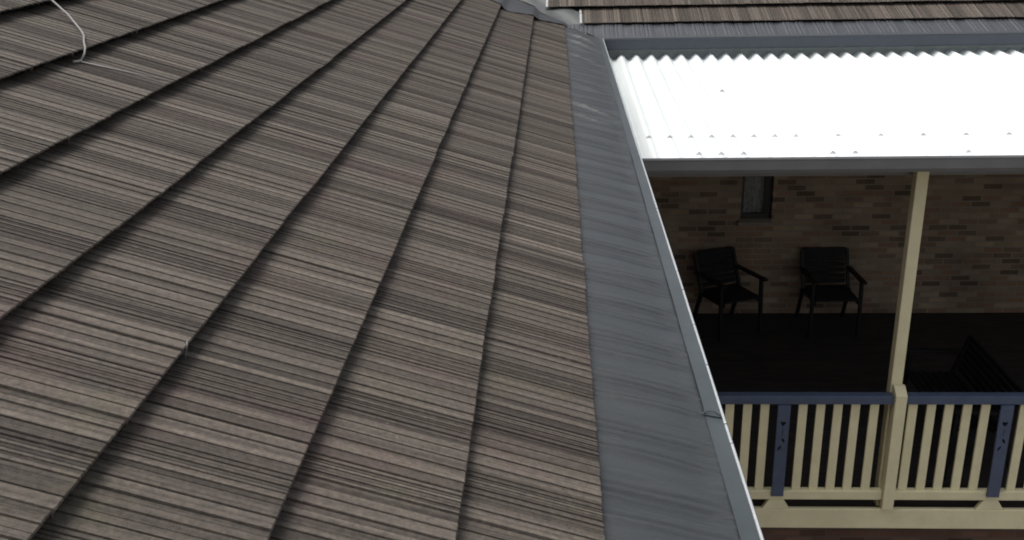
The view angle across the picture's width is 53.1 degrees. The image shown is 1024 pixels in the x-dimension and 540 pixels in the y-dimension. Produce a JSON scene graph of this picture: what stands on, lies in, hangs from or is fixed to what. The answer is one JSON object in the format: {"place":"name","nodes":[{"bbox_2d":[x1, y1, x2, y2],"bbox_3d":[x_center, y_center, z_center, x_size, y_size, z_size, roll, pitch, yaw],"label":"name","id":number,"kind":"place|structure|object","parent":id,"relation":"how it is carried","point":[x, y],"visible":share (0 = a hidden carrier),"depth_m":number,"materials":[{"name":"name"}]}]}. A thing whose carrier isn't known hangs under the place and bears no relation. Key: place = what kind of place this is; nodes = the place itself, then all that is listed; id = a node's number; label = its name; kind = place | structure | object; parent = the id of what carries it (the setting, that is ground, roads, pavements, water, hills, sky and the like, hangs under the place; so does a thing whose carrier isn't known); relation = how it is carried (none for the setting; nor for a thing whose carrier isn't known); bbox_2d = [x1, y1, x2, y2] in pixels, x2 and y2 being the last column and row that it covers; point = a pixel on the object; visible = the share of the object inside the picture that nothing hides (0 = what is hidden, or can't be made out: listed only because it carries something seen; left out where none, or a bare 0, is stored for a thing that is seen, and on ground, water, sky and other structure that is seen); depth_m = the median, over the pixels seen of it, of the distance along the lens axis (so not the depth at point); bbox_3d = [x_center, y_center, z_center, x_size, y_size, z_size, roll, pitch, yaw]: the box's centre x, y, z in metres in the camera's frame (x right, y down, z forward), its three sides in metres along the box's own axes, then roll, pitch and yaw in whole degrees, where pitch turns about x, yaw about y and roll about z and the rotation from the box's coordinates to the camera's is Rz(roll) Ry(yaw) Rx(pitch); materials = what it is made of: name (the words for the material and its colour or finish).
{"place":"outdoors","nodes":[
{"label":"outdoors","id":0,"kind":"place"},
{"label":"ground","id":1,"kind":"structure","parent":0,"visible":0},
{"bbox_2d":[0,0,1023,539],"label":"house","id":2,"kind":"structure","parent":1,"relation":"on","point":[404,268],"depth_m":3.14,"materials":[{"name":"timber shingles"},{"name":"brown brick"},{"name":"grey paint"}]},
{"bbox_2d":[51,0,166,80],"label":"cable","id":3,"kind":"object","parent":2,"relation":"on","point":[78,27],"visible":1,"depth_m":3.73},
{"bbox_2d":[184,339,187,357],"bbox_3d":[-0.713,0.171,2.237,0.014,0.045,0.025,-14,24,-31],"label":"twig","id":4,"kind":"object","parent":2,"relation":"on","point":[186,348],"visible":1,"depth_m":2.23,"materials":[{"name":"grey"}]},
{"bbox_2d":[737,176,772,225],"bbox_3d":[2.660,-1.090,11.156,0.370,1.210,0.235,0,21,2],"label":"window","id":5,"kind":"structure","parent":2,"relation":"in","point":[756,190],"depth_m":11.31,"materials":[{"name":"grey glass"}]},
{"bbox_2d":[609,49,1023,539],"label":"verandah","id":6,"kind":"object","parent":1,"relation":"on","point":[920,116],"visible":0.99,"depth_m":8.33,"materials":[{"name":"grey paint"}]},
{"bbox_2d":[692,246,767,341],"bbox_3d":[2.351,0.255,11.177,0.565,0.820,0.648,-9,22,-20],"label":"patio chair","id":7,"kind":"object","parent":6,"relation":"on","point":[721,295],"visible":0.99,"depth_m":11.22,"materials":[{"name":"black wood"}]},
{"bbox_2d":[717,392,893,508],"bbox_3d":[1.673,1.396,7.870,2.364,0.990,0.083,0,21,2],"label":"railing","id":8,"kind":"object","parent":6,"relation":"on","point":[776,494],"visible":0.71,"depth_m":7.81,"materials":[{"name":"beige wood"}]},
{"bbox_2d":[795,247,867,337],"bbox_3d":[3.451,0.246,11.141,0.594,0.820,0.667,0,21,2],"label":"patio chair","id":9,"kind":"object","parent":6,"relation":"on","point":[814,292],"visible":1,"depth_m":11.27,"materials":[{"name":"black wood"}]},
{"bbox_2d":[894,392,1023,509],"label":"railing","id":10,"kind":"object","parent":6,"relation":"on","point":[991,494],"visible":0.98,"depth_m":7.78,"materials":[{"name":"beige wood"}]},
{"bbox_2d":[902,335,1023,479],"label":"garden bench","id":11,"kind":"object","parent":6,"relation":"on","point":[952,380],"visible":0.6,"depth_m":8.88,"materials":[{"name":"black wood"}]}
]}

